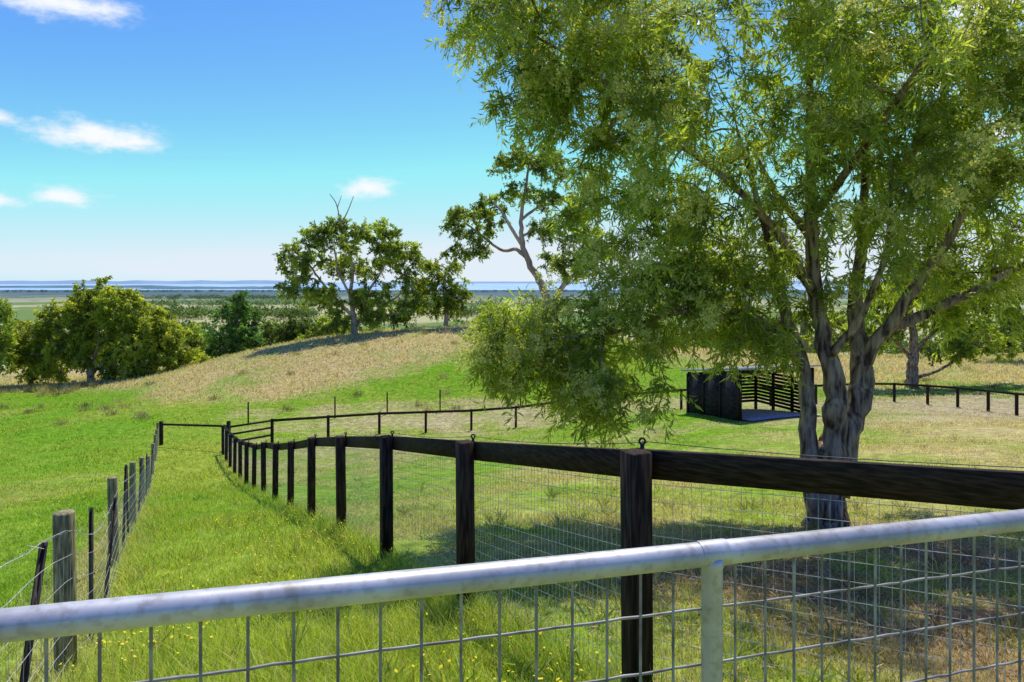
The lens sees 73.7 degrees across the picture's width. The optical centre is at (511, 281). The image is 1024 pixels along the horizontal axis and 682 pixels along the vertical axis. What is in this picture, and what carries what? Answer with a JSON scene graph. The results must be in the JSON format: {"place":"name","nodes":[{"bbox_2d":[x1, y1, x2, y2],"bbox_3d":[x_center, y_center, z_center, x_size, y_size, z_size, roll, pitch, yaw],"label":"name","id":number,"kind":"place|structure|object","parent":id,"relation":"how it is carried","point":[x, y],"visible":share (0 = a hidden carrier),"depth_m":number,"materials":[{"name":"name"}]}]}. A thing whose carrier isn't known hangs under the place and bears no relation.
{"place":"outdoors","nodes":[
{"label":"outdoors","id":0,"kind":"place"},
{"bbox_2d":[0,285,183,287],"bbox_3d":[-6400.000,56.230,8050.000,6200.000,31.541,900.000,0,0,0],"label":"peninsula","id":1,"kind":"object","parent":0,"point":[93,286],"visible":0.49,"depth_m":7757.15},
{"bbox_2d":[0,280,327,283],"bbox_3d":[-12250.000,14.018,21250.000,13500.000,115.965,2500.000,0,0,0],"label":"hills","id":2,"kind":"structure","parent":0,"point":[155,282],"depth_m":20350.71,"materials":[{"name":"blue"}]},
{"bbox_2d":[137,286,337,288],"bbox_3d":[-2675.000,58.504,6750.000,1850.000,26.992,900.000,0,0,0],"label":"peninsula","id":3,"kind":"object","parent":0,"point":[246,287],"visible":0.55,"depth_m":6465.13},
{"bbox_2d":[354,281,595,282],"bbox_3d":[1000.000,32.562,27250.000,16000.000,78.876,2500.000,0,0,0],"label":"hills","id":4,"kind":"structure","parent":0,"point":[489,282],"depth_m":26384.41,"materials":[{"name":"blue"}]},
{"bbox_2d":[0,282,958,289],"bbox_3d":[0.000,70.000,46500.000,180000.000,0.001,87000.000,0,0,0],"label":"sea","id":5,"kind":"structure","parent":0,"point":[495,286],"depth_m":9769.35,"materials":[{"name":"liquid"}]},
{"bbox_2d":[0,290,1023,681],"bbox_3d":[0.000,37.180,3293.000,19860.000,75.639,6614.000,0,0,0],"label":"ground","id":6,"kind":"structure","parent":0,"point":[24,304],"depth_m":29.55,"materials":[{"name":"green plant"}]},
{"bbox_2d":[0,298,20,373],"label":"gum tree","id":7,"kind":"object","parent":6,"relation":"on","point":[7,336],"visible":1,"depth_m":71.87,"materials":[{"name":"green plant"}]},
{"bbox_2d":[0,422,158,681],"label":"wire boundary fence","id":8,"kind":"object","parent":6,"relation":"on","point":[64,559],"visible":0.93,"depth_m":4.85,"materials":[{"name":"grey wood"}]},
{"bbox_2d":[1,275,210,385],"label":"spreading gum tree","id":9,"kind":"object","parent":6,"relation":"on","point":[46,346],"visible":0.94,"depth_m":75.01,"materials":[{"name":"green plant"}]},
{"bbox_2d":[161,320,216,366],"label":"bush","id":10,"kind":"object","parent":6,"relation":"on","point":[195,342],"visible":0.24,"depth_m":119.53,"materials":[{"name":"green plant"}]},
{"bbox_2d":[159,421,230,444],"bbox_3d":[-16.395,7.854,35.185,4.712,1.663,0.230,0,0,21],"label":"lane end rail","id":11,"kind":"object","parent":6,"relation":"on","point":[161,423],"visible":0.69,"depth_m":35.58,"materials":[{"name":"black wood"}]},
{"bbox_2d":[201,289,268,359],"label":"dark cypress","id":12,"kind":"object","parent":6,"relation":"on","point":[235,336],"visible":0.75,"depth_m":110.97,"materials":[{"name":"green plant"}]},
{"bbox_2d":[258,315,311,346],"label":"bush","id":13,"kind":"object","parent":6,"relation":"on","point":[286,332],"visible":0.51,"depth_m":94.17,"materials":[{"name":"green plant"}]},
{"bbox_2d":[294,314,351,339],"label":"bush","id":14,"kind":"object","parent":6,"relation":"on","point":[316,329],"visible":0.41,"depth_m":91.51,"materials":[{"name":"green plant"}]},
{"bbox_2d":[59,462,621,681],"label":"yellow wildflowers","id":15,"kind":"object","parent":6,"relation":"on","point":[395,670],"visible":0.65,"depth_m":5.82,"materials":[{"name":"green plant"}]},
{"bbox_2d":[272,195,435,336],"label":"gum tree","id":16,"kind":"object","parent":6,"relation":"on","point":[393,253],"visible":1,"depth_m":76.54,"materials":[{"name":"green plant"}]},
{"bbox_2d":[247,387,533,422],"bbox_3d":[-6.084,8.276,46.462,22.455,2.234,1.038,0,0,-10],"label":"hill wire fence","id":17,"kind":"object","parent":6,"relation":"on","point":[358,406],"visible":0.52,"depth_m":45.85,"materials":[{"name":"grey metal"}]},
{"bbox_2d":[415,257,475,326],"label":"gum tree","id":18,"kind":"object","parent":6,"relation":"on","point":[447,303],"visible":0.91,"depth_m":81.59,"materials":[{"name":"green plant"}]},
{"bbox_2d":[0,322,1008,425],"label":"grass tussocks","id":19,"kind":"object","parent":6,"relation":"on","point":[49,389],"depth_m":58.82,"materials":[{"name":"green plant"}]},
{"bbox_2d":[0,423,1023,588],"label":"meadow grass","id":20,"kind":"structure","parent":6,"relation":"on","point":[144,536],"depth_m":13.03,"materials":[{"name":"green plant"}]},
{"bbox_2d":[0,323,1023,481],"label":"meadow grass","id":21,"kind":"structure","parent":6,"relation":"on","point":[9,382],"depth_m":51.35,"materials":[{"name":"green plant"}]},
{"bbox_2d":[0,289,1023,368],"bbox_3d":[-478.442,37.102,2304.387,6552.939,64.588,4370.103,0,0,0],"label":"distant trees","id":22,"kind":"object","parent":6,"relation":"on","point":[197,312],"visible":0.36,"depth_m":892.19,"materials":[{"name":"green plant"}]},
{"bbox_2d":[438,140,606,322],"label":"leaning gum tree","id":23,"kind":"object","parent":6,"relation":"on","point":[455,216],"visible":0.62,"depth_m":79.54,"materials":[{"name":"green plant"}]},
{"bbox_2d":[221,424,1023,681],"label":"timber paddock fence","id":24,"kind":"object","parent":6,"relation":"on","point":[637,471],"visible":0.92,"depth_m":3.59,"materials":[{"name":"wood"}]},
{"bbox_2d":[226,383,1023,442],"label":"paddock fence","id":25,"kind":"object","parent":6,"relation":"on","point":[471,411],"visible":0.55,"depth_m":41.43,"materials":[{"name":"wood"}]},
{"bbox_2d":[635,317,723,346],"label":"gum tree","id":26,"kind":"object","parent":6,"relation":"on","point":[677,334],"visible":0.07,"depth_m":99.37,"materials":[{"name":"green plant"}]},
{"bbox_2d":[373,490,1023,681],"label":"leaf litter","id":27,"kind":"object","parent":6,"relation":"on","point":[887,591],"visible":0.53,"depth_m":6.50,"materials":[{"name":"brown plant"}]},
{"bbox_2d":[421,0,1023,528],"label":"wattle tree","id":28,"kind":"object","parent":6,"relation":"on","point":[697,272],"visible":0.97,"depth_m":9.82,"materials":[{"name":"green plant"}]},
{"bbox_2d":[681,365,821,420],"bbox_3d":[12.072,5.614,34.473,4.700,3.200,5.402,0,0,-19],"label":"horse shelter","id":29,"kind":"object","parent":6,"relation":"on","point":[723,399],"visible":0.73,"depth_m":34.53,"materials":[{"name":"metal"}]},
{"bbox_2d":[711,305,889,352],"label":"gum tree","id":30,"kind":"object","parent":6,"relation":"on","point":[840,319],"visible":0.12,"depth_m":93.98,"materials":[{"name":"green plant"}]},
{"bbox_2d":[833,269,1023,387],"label":"gum tree","id":31,"kind":"object","parent":6,"relation":"on","point":[968,349],"visible":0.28,"depth_m":54.64,"materials":[{"name":"green plant"}]},
{"bbox_2d":[972,261,1023,357],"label":"gum tree","id":32,"kind":"object","parent":6,"relation":"on","point":[1006,335],"visible":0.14,"depth_m":69.80,"materials":[{"name":"green plant"}]},
{"bbox_2d":[0,509,1023,681],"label":"galvanised gate","id":33,"kind":"structure","parent":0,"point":[710,558],"depth_m":1.12,"materials":[{"name":"metal"}]},
{"bbox_2d":[0,0,1023,281],"label":"sky","id":34,"kind":"structure","parent":0,"point":[147,140],"materials":[{"name":"blue"}]}
]}

